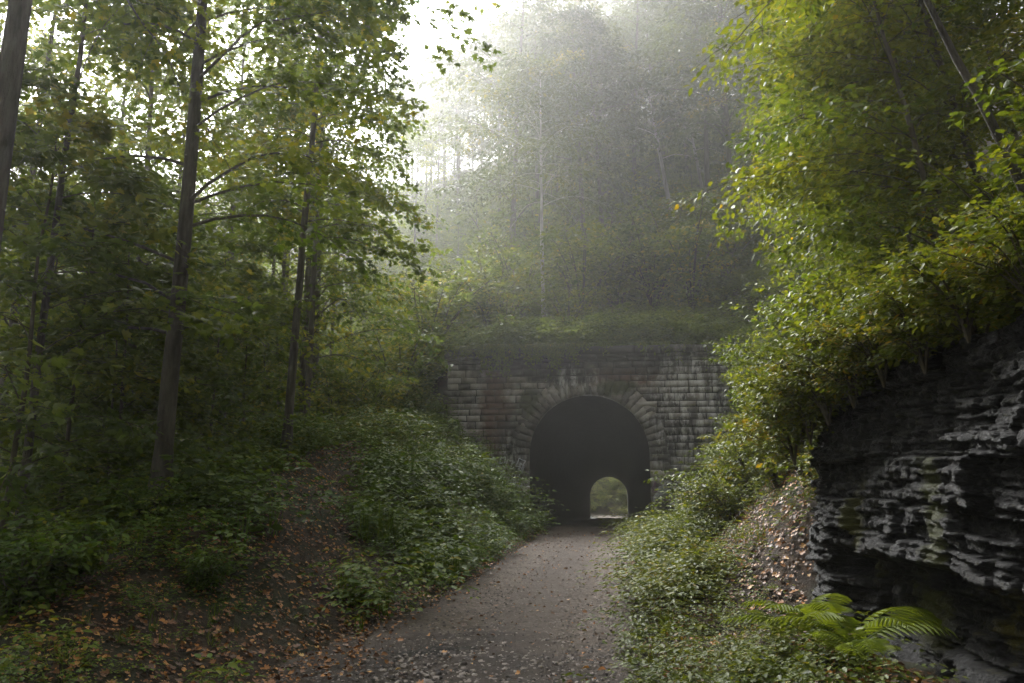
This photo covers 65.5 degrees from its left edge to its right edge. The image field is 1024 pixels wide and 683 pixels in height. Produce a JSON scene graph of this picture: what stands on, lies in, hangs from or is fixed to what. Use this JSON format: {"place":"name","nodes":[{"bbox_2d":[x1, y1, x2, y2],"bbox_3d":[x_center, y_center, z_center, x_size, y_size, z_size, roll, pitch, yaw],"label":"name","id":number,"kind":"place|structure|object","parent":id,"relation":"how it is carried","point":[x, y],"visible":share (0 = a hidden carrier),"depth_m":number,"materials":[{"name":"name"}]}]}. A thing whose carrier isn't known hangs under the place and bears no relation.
{"place":"outdoors","nodes":[
{"label":"outdoors","id":0,"kind":"place"},
{"bbox_2d":[261,516,687,682],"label":"gravel path","id":1,"kind":"structure","parent":0,"point":[588,526],"depth_m":9.55,"materials":[{"name":"grey gravel"}]},
{"bbox_2d":[0,0,1022,518],"label":"sky","id":2,"kind":"structure","parent":0,"point":[415,40],"materials":[{"name":"white"}]},
{"bbox_2d":[0,19,1023,682],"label":"ground","id":3,"kind":"structure","parent":0,"point":[308,551],"depth_m":9.62,"materials":[{"name":"soil"}]},
{"bbox_2d":[0,517,130,618],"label":"leafy bush","id":4,"kind":"object","parent":3,"relation":"on","point":[19,587],"visible":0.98,"depth_m":7.20,"materials":[{"name":"green plant"}]},
{"bbox_2d":[3,508,136,589],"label":"leafy bush","id":5,"kind":"object","parent":3,"relation":"on","point":[92,530],"visible":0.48,"depth_m":7.97,"materials":[{"name":"green plant"}]},
{"bbox_2d":[0,176,157,532],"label":"sapling","id":6,"kind":"object","parent":3,"relation":"on","point":[104,407],"visible":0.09,"depth_m":16.10,"materials":[{"name":"green plant"}]},
{"bbox_2d":[0,0,214,483],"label":"tree","id":7,"kind":"object","parent":3,"relation":"on","point":[48,56],"visible":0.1,"depth_m":19.70,"materials":[{"name":"green plant"}]},
{"bbox_2d":[0,245,229,524],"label":"sapling","id":8,"kind":"object","parent":3,"relation":"on","point":[181,414],"visible":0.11,"depth_m":14.83,"materials":[{"name":"green plant"}]},
{"bbox_2d":[0,0,251,249],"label":"maple tree","id":9,"kind":"object","parent":3,"relation":"on","point":[14,40],"visible":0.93,"depth_m":11.29,"materials":[{"name":"green plant"}]},
{"bbox_2d":[0,49,264,541],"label":"sapling","id":10,"kind":"object","parent":3,"relation":"on","point":[128,180],"visible":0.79,"depth_m":11.50,"materials":[{"name":"green plant"}]},
{"bbox_2d":[0,150,281,524],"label":"sapling","id":11,"kind":"object","parent":3,"relation":"on","point":[23,280],"visible":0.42,"depth_m":12.91,"materials":[{"name":"green plant"}]},
{"bbox_2d":[0,3,286,503],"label":"tree","id":12,"kind":"object","parent":3,"relation":"on","point":[137,86],"visible":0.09,"depth_m":25.25,"materials":[{"name":"green plant"}]},
{"bbox_2d":[0,137,287,511],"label":"sapling","id":13,"kind":"object","parent":3,"relation":"on","point":[221,381],"visible":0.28,"depth_m":14.72,"materials":[{"name":"green plant"}]},
{"bbox_2d":[93,477,196,530],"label":"leafy bush","id":14,"kind":"object","parent":3,"relation":"on","point":[150,496],"visible":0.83,"depth_m":10.24,"materials":[{"name":"green plant"}]},
{"bbox_2d":[0,0,290,540],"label":"maple tree","id":15,"kind":"object","parent":3,"relation":"on","point":[217,234],"visible":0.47,"depth_m":13.03,"materials":[{"name":"green plant"}]},
{"bbox_2d":[9,252,282,474],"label":"sapling","id":16,"kind":"object","parent":3,"relation":"on","point":[268,403],"visible":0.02,"depth_m":20.14,"materials":[{"name":"green plant"}]},
{"bbox_2d":[50,43,292,461],"bbox_3d":[-11.685,-2.413,27.643,8.616,18.306,8.385,0,-10,1],"label":"tree","id":17,"kind":"object","parent":3,"relation":"on","point":[180,177],"visible":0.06,"depth_m":27.65,"materials":[{"name":"green plant"}]},
{"bbox_2d":[0,2,370,500],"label":"tree","id":18,"kind":"object","parent":3,"relation":"on","point":[148,152],"visible":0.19,"depth_m":20.61,"materials":[{"name":"green plant"}]},
{"bbox_2d":[171,547,235,593],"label":"leafy bush","id":19,"kind":"object","parent":3,"relation":"on","point":[201,569],"visible":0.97,"depth_m":8.74,"materials":[{"name":"green plant"}]},
{"bbox_2d":[80,228,338,468],"bbox_3d":[-6.284,0.523,17.387,4.576,6.132,5.329,-8,-13,38],"label":"sapling","id":20,"kind":"object","parent":3,"relation":"on","point":[253,247],"visible":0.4,"depth_m":17.84,"materials":[{"name":"green plant"}]},
{"bbox_2d":[0,358,451,604],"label":"wood undergrowth","id":21,"kind":"object","parent":3,"relation":"on","point":[407,411],"visible":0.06,"depth_m":13.85,"materials":[{"name":"green plant"}]},
{"bbox_2d":[138,255,347,461],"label":"sapling","id":22,"kind":"object","parent":3,"relation":"on","point":[261,283],"visible":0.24,"depth_m":21.46,"materials":[{"name":"green plant"}]},
{"bbox_2d":[108,0,397,434],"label":"tree","id":23,"kind":"object","parent":3,"relation":"on","point":[335,338],"visible":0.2,"depth_m":27.40,"materials":[{"name":"green plant"}]},
{"bbox_2d":[0,0,506,510],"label":"maple tree","id":24,"kind":"object","parent":3,"relation":"on","point":[330,42],"visible":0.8,"depth_m":12.36,"materials":[{"name":"green plant"}]},
{"bbox_2d":[183,291,327,445],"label":"sapling","id":25,"kind":"object","parent":3,"relation":"on","point":[278,368],"visible":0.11,"depth_m":26.37,"materials":[{"name":"green plant"}]},
{"bbox_2d":[157,28,406,412],"bbox_3d":[-9.429,-3.966,34.962,9.778,21.346,10.046,9,-13,-39],"label":"tree","id":26,"kind":"object","parent":3,"relation":"on","point":[328,291],"visible":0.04,"depth_m":34.45,"materials":[{"name":"green plant"}]},
{"bbox_2d":[0,394,569,682],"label":"undergrowth","id":27,"kind":"object","parent":3,"relation":"on","point":[424,496],"visible":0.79,"depth_m":13.71,"materials":[{"name":"green plant"}]},
{"bbox_2d":[144,2,428,414],"bbox_3d":[-7.617,-4.867,28.004,9.543,19.583,11.021,0,-10,0],"label":"tree","id":28,"kind":"object","parent":3,"relation":"on","point":[307,285],"visible":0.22,"depth_m":26.87,"materials":[{"name":"green plant"}]},
{"bbox_2d":[201,63,372,431],"bbox_3d":[-9.298,-2.397,30.602,8.114,16.652,9.372,0,-10,-1],"label":"tree","id":29,"kind":"object","parent":3,"relation":"on","point":[284,266],"visible":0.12,"depth_m":29.66,"materials":[{"name":"green plant"}]},
{"bbox_2d":[215,0,440,459],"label":"maple tree","id":30,"kind":"object","parent":3,"relation":"on","point":[293,111],"visible":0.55,"depth_m":18.77,"materials":[{"name":"green plant"}]},
{"bbox_2d":[221,8,435,428],"bbox_3d":[-5.802,-4.606,25.135,5.854,17.722,5.873,-9,-14,42],"label":"maple tree","id":31,"kind":"object","parent":3,"relation":"on","point":[308,379],"visible":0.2,"depth_m":24.82,"materials":[{"name":"green plant"}]},
{"bbox_2d":[271,362,398,435],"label":"shrub","id":32,"kind":"object","parent":3,"relation":"on","point":[338,392],"visible":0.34,"depth_m":27.01,"materials":[{"name":"green plant"}]},
{"bbox_2d":[206,3,470,409],"bbox_3d":[-7.479,-4.506,31.539,11.593,19.960,11.902,-2,-11,13],"label":"tree","id":33,"kind":"object","parent":3,"relation":"on","point":[379,303],"visible":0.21,"depth_m":31.31,"materials":[{"name":"green plant"}]},
{"bbox_2d":[0,440,711,682],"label":"fallen leaves","id":34,"kind":"object","parent":3,"relation":"on","point":[55,666],"visible":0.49,"depth_m":8.30,"materials":[{"name":"brown plant"}]},
{"bbox_2d":[312,356,434,423],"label":"shrub","id":35,"kind":"object","parent":3,"relation":"on","point":[396,388],"visible":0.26,"depth_m":29.36,"materials":[{"name":"green plant"}]},
{"bbox_2d":[329,302,457,405],"bbox_3d":[-5.313,1.249,35.232,5.013,5.044,6.839,-9,-14,40],"label":"shrub","id":36,"kind":"object","parent":3,"relation":"on","point":[407,353],"visible":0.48,"depth_m":34.98,"materials":[{"name":"green plant"}]},
{"bbox_2d":[366,119,458,292],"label":"hill tree","id":37,"kind":"object","parent":3,"relation":"on","point":[426,168],"visible":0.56,"depth_m":68.67,"materials":[{"name":"green plant"}]},
{"bbox_2d":[393,90,477,250],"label":"hill tree","id":38,"kind":"object","parent":3,"relation":"on","point":[432,106],"visible":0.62,"depth_m":75.25,"materials":[{"name":"green plant"}]},
{"bbox_2d":[373,269,507,384],"bbox_3d":[-3.725,-0.445,39.027,7.326,5.939,7.101,5,-12,-28],"label":"shrub","id":39,"kind":"object","parent":3,"relation":"on","point":[448,315],"visible":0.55,"depth_m":37.80,"materials":[{"name":"green plant"}]},
{"bbox_2d":[413,44,496,217],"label":"hill tree","id":40,"kind":"object","parent":3,"relation":"on","point":[457,165],"visible":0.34,"depth_m":84.63,"materials":[{"name":"green plant"}]},
{"bbox_2d":[431,242,542,329],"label":"shrub","id":41,"kind":"object","parent":3,"relation":"on","point":[470,286],"visible":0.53,"depth_m":39.97,"materials":[{"name":"green plant"}]},
{"bbox_2d":[432,24,559,227],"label":"hill tree","id":42,"kind":"object","parent":3,"relation":"on","point":[492,37],"visible":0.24,"depth_m":72.33,"materials":[{"name":"green plant"}]},
{"bbox_2d":[448,208,550,282],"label":"shrub","id":43,"kind":"object","parent":3,"relation":"on","point":[479,231],"visible":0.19,"depth_m":55.98,"materials":[{"name":"green plant"}]},
{"bbox_2d":[476,287,543,330],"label":"shrub","id":44,"kind":"object","parent":3,"relation":"on","point":[513,300],"visible":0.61,"depth_m":38.25,"materials":[{"name":"green plant"}]},
{"bbox_2d":[394,0,644,271],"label":"hill tree","id":45,"kind":"object","parent":3,"relation":"on","point":[521,28],"visible":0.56,"depth_m":53.21,"materials":[{"name":"green plant"}]},
{"bbox_2d":[438,0,610,225],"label":"hill tree","id":46,"kind":"object","parent":3,"relation":"on","point":[532,31],"visible":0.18,"depth_m":63.50,"materials":[{"name":"green plant"}]},
{"bbox_2d":[472,224,580,316],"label":"shrub","id":47,"kind":"object","parent":3,"relation":"on","point":[500,257],"visible":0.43,"depth_m":44.21,"materials":[{"name":"green plant"}]},
{"bbox_2d":[441,46,644,316],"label":"hill tree","id":48,"kind":"object","parent":3,"relation":"on","point":[520,71],"visible":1,"depth_m":44.15,"materials":[{"name":"green plant"}]},
{"bbox_2d":[478,179,610,275],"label":"shrub","id":49,"kind":"object","parent":3,"relation":"on","point":[549,219],"visible":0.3,"depth_m":54.94,"materials":[{"name":"green plant"}]},
{"bbox_2d":[522,272,611,325],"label":"shrub","id":50,"kind":"object","parent":3,"relation":"on","point":[576,310],"visible":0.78,"depth_m":38.19,"materials":[{"name":"green plant"}]},
{"bbox_2d":[477,4,690,263],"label":"hill tree","id":51,"kind":"object","parent":3,"relation":"on","point":[603,53],"visible":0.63,"depth_m":51.87,"materials":[{"name":"green plant"}]},
{"bbox_2d":[524,219,647,317],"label":"shrub","id":52,"kind":"object","parent":3,"relation":"on","point":[561,271],"visible":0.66,"depth_m":41.15,"materials":[{"name":"green plant"}]},
{"bbox_2d":[443,344,730,527],"bbox_3d":[8.234,12.425,71.279,13.000,10.592,78.881,-1,-10,7],"label":"tunnel portal","id":53,"kind":"object","parent":3,"relation":"on","point":[658,412],"visible":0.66,"depth_m":33.93,"materials":[{"name":"stone"}]},
{"bbox_2d":[442,339,742,380],"bbox_3d":[3.275,0.794,33.735,12.765,1.733,0.644,-1,-10,7],"label":"ivy","id":54,"kind":"object","parent":53,"relation":"attached to","point":[552,349],"visible":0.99,"depth_m":33.94,"materials":[{"name":"green plant"}]},
{"bbox_2d":[516,9,678,243],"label":"hill tree","id":55,"kind":"object","parent":3,"relation":"on","point":[633,181],"visible":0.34,"depth_m":56.35,"materials":[{"name":"green plant"}]},
{"bbox_2d":[427,302,769,364],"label":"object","id":56,"kind":"object","parent":3,"relation":"on","point":[562,326],"visible":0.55,"depth_m":35.12,"materials":[{"name":"green plant"}]},
{"bbox_2d":[567,228,667,317],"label":"shrub","id":57,"kind":"object","parent":3,"relation":"on","point":[615,300],"visible":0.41,"depth_m":41.89,"materials":[{"name":"green plant"}]},
{"bbox_2d":[542,0,741,235],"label":"hill tree","id":58,"kind":"object","parent":3,"relation":"on","point":[654,3],"visible":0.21,"depth_m":62.12,"materials":[{"name":"green plant"}]},
{"bbox_2d":[585,0,718,196],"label":"hill tree","id":59,"kind":"object","parent":3,"relation":"on","point":[639,35],"visible":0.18,"depth_m":72.42,"materials":[{"name":"green plant"}]},
{"bbox_2d":[585,200,726,312],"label":"shrub","id":60,"kind":"object","parent":3,"relation":"on","point":[646,287],"visible":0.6,"depth_m":41.28,"materials":[{"name":"green plant"}]},
{"bbox_2d":[607,39,711,224],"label":"hill tree","id":61,"kind":"object","parent":3,"relation":"on","point":[666,189],"visible":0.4,"depth_m":56.84,"materials":[{"name":"green plant"}]},
{"bbox_2d":[597,188,734,294],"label":"shrub","id":62,"kind":"object","parent":3,"relation":"on","point":[641,218],"visible":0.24,"depth_m":44.19,"materials":[{"name":"green plant"}]},
{"bbox_2d":[321,102,1012,444],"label":"hillside undergrowth","id":63,"kind":"object","parent":3,"relation":"on","point":[750,271],"visible":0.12,"depth_m":42.27,"materials":[{"name":"green plant"}]},
{"bbox_2d":[634,190,746,317],"bbox_3d":[8.850,-3.683,39.618,5.522,5.556,7.534,-2,-10,9],"label":"shrub","id":64,"kind":"object","parent":3,"relation":"on","point":[690,268],"visible":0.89,"depth_m":39.25,"materials":[{"name":"green plant"}]},
{"bbox_2d":[597,0,789,228],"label":"hill tree","id":65,"kind":"object","parent":3,"relation":"on","point":[667,7],"visible":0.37,"depth_m":54.34,"materials":[{"name":"green plant"}]},
{"bbox_2d":[599,0,790,255],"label":"hill tree","id":66,"kind":"object","parent":3,"relation":"on","point":[695,36],"visible":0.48,"depth_m":50.13,"materials":[{"name":"green plant"}]},
{"bbox_2d":[643,461,757,525],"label":"shrub","id":67,"kind":"object","parent":3,"relation":"on","point":[727,469],"visible":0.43,"depth_m":16.10,"materials":[{"name":"green plant"}]},
{"bbox_2d":[676,472,762,525],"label":"shrub","id":68,"kind":"object","parent":3,"relation":"on","point":[714,493],"visible":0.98,"depth_m":14.84,"materials":[{"name":"green plant"}]},
{"bbox_2d":[646,174,794,283],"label":"shrub","id":69,"kind":"object","parent":3,"relation":"on","point":[736,245],"visible":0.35,"depth_m":43.60,"materials":[{"name":"green plant"}]},
{"bbox_2d":[676,0,789,258],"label":"hill tree","id":70,"kind":"object","parent":3,"relation":"on","point":[715,184],"visible":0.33,"depth_m":48.66,"materials":[{"name":"green plant"}]},
{"bbox_2d":[694,439,774,494],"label":"shrub","id":71,"kind":"object","parent":3,"relation":"on","point":[734,454],"visible":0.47,"depth_m":15.99,"materials":[{"name":"green plant"}]},
{"bbox_2d":[711,434,809,488],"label":"shrub","id":72,"kind":"object","parent":3,"relation":"on","point":[774,477],"visible":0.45,"depth_m":14.05,"materials":[{"name":"green plant"}]},
{"bbox_2d":[720,403,818,487],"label":"shrub","id":73,"kind":"object","parent":3,"relation":"on","point":[772,454],"visible":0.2,"depth_m":12.24,"materials":[{"name":"green plant"}]},
{"bbox_2d":[718,275,853,354],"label":"shrub","id":74,"kind":"object","parent":3,"relation":"on","point":[771,315],"visible":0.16,"depth_m":17.31,"materials":[{"name":"green plant"}]},
{"bbox_2d":[719,593,853,653],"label":"fern","id":75,"kind":"object","parent":3,"relation":"on","point":[833,604],"visible":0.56,"depth_m":6.95,"materials":[{"name":"green plant"}]},
{"bbox_2d":[558,142,1023,682],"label":"slope undergrowth","id":76,"kind":"object","parent":3,"relation":"on","point":[670,546],"visible":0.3,"depth_m":9.45,"materials":[{"name":"green plant"}]},
{"bbox_2d":[650,450,950,682],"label":"fallen leaves","id":77,"kind":"object","parent":3,"relation":"on","point":[916,678],"visible":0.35,"depth_m":10.19,"materials":[{"name":"brown plant"}]},
{"bbox_2d":[741,251,888,340],"bbox_3d":[5.764,-0.081,14.102,2.723,2.557,3.377,-8,-13,36],"label":"shrub","id":78,"kind":"object","parent":3,"relation":"on","point":[791,288],"visible":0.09,"depth_m":13.57,"materials":[{"name":"green plant"}]},
{"bbox_2d":[669,0,1023,377],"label":"sapling","id":79,"kind":"object","parent":3,"relation":"on","point":[835,117],"visible":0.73,"depth_m":10.42,"materials":[{"name":"green plant"}]},
{"bbox_2d":[801,630,902,678],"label":"fern","id":80,"kind":"object","parent":3,"relation":"on","point":[849,644],"visible":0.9,"depth_m":5.59,"materials":[{"name":"green plant"}]},
{"bbox_2d":[682,0,1023,197],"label":"leaning tree","id":81,"kind":"object","parent":3,"relation":"on","point":[990,120],"visible":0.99,"depth_m":7.98,"materials":[{"name":"green plant"}]},
{"bbox_2d":[716,6,1008,319],"bbox_3d":[7.305,-4.098,16.138,5.465,7.632,5.240,-7,-13,35],"label":"sapling","id":82,"kind":"object","parent":3,"relation":"on","point":[855,246],"visible":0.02,"depth_m":16.01,"materials":[{"name":"green plant"}]},
{"bbox_2d":[702,0,1023,252],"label":"sapling","id":83,"kind":"object","parent":3,"relation":"on","point":[862,80],"visible":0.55,"depth_m":11.15,"materials":[{"name":"green plant"}]},
{"bbox_2d":[766,606,962,666],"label":"fern","id":84,"kind":"object","parent":3,"relation":"on","point":[919,616],"visible":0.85,"depth_m":6.16,"materials":[{"name":"green plant"}]},
{"bbox_2d":[719,0,1023,280],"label":"sapling","id":85,"kind":"object","parent":3,"relation":"on","point":[770,114],"visible":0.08,"depth_m":14.72,"materials":[{"name":"green plant"}]},
{"bbox_2d":[735,0,1023,312],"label":"sapling","id":86,"kind":"object","parent":3,"relation":"on","point":[917,176],"visible":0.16,"depth_m":12.47,"materials":[{"name":"green plant"}]},
{"bbox_2d":[825,202,988,301],"bbox_3d":[5.582,-0.528,10.291,2.782,2.185,2.497,4,-11,-23],"label":"shrub","id":87,"kind":"object","parent":3,"relation":"on","point":[875,249],"visible":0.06,"depth_m":10.42,"materials":[{"name":"green plant"}]},
{"bbox_2d":[805,312,1023,682],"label":"rock face","id":88,"kind":"object","parent":3,"relation":"on","point":[918,483],"visible":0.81,"depth_m":6.00},
{"bbox_2d":[729,394,841,465],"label":"shrub","id":89,"kind":"object","parent":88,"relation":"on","point":[788,444],"visible":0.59,"depth_m":9.08,"materials":[{"name":"green plant"}]},
{"bbox_2d":[744,371,838,444],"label":"shrub","id":90,"kind":"object","parent":88,"relation":"on","point":[801,417],"visible":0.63,"depth_m":8.50,"materials":[{"name":"green plant"}]},
{"bbox_2d":[740,326,855,414],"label":"shrub","id":91,"kind":"object","parent":88,"relation":"on","point":[771,356],"visible":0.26,"depth_m":8.47,"materials":[{"name":"green plant"}]},
{"bbox_2d":[759,358,866,425],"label":"shrub","id":92,"kind":"object","parent":88,"relation":"on","point":[824,399],"visible":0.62,"depth_m":8.00,"materials":[{"name":"green plant"}]},
{"bbox_2d":[773,313,870,397],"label":"shrub","id":93,"kind":"object","parent":88,"relation":"on","point":[804,345],"visible":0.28,"depth_m":7.72,"materials":[{"name":"green plant"}]},
{"bbox_2d":[767,333,899,408],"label":"shrub","id":94,"kind":"object","parent":88,"relation":"on","point":[835,377],"visible":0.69,"depth_m":7.28,"materials":[{"name":"green plant"}]},
{"bbox_2d":[802,298,929,387],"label":"shrub","id":95,"kind":"object","parent":88,"relation":"on","point":[848,334],"visible":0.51,"depth_m":6.93,"materials":[{"name":"green plant"}]},
{"bbox_2d":[836,266,960,369],"bbox_3d":[3.299,-0.130,6.458,1.467,0.907,1.161,1,-10,-4],"label":"shrub","id":96,"kind":"object","parent":88,"relation":"on","point":[877,318],"visible":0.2,"depth_m":6.48,"materials":[{"name":"green plant"}]},
{"bbox_2d":[842,276,965,373],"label":"shrub","id":97,"kind":"object","parent":88,"relation":"on","point":[917,352],"visible":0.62,"depth_m":6.13,"materials":[{"name":"green plant"}]},
{"bbox_2d":[869,233,1015,342],"bbox_3d":[2.980,-0.344,5.414,1.174,0.726,0.929,0,-10,-2],"label":"shrub","id":98,"kind":"object","parent":88,"relation":"on","point":[950,299],"visible":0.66,"depth_m":5.36,"materials":[{"name":"green plant"}]},
{"bbox_2d":[865,249,1023,347],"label":"shrub","id":99,"kind":"object","parent":88,"relation":"on","point":[951,327],"visible":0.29,"depth_m":5.83,"materials":[{"name":"green plant"}]},
{"bbox_2d":[891,191,1023,326],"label":"shrub","id":100,"kind":"object","parent":88,"relation":"on","point":[1003,304],"visible":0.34,"depth_m":5.10,"materials":[{"name":"green plant"}]},
{"bbox_2d":[914,194,1023,306],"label":"shrub","id":101,"kind":"object","parent":88,"relation":"on","point":[989,257],"visible":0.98,"depth_m":4.75,"materials":[{"name":"green plant"}]},
{"bbox_2d":[807,0,1023,216],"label":"sapling","id":102,"kind":"object","parent":3,"relation":"on","point":[986,14],"visible":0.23,"depth_m":12.23,"materials":[{"name":"green plant"}]},
{"bbox_2d":[887,132,1023,251],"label":"shrub","id":103,"kind":"object","parent":3,"relation":"on","point":[949,184],"visible":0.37,"depth_m":8.44,"materials":[{"name":"green plant"}]},
{"bbox_2d":[945,52,1023,217],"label":"shrub","id":104,"kind":"object","parent":3,"relation":"on","point":[1003,163],"visible":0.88,"depth_m":6.91,"materials":[{"name":"green plant"}]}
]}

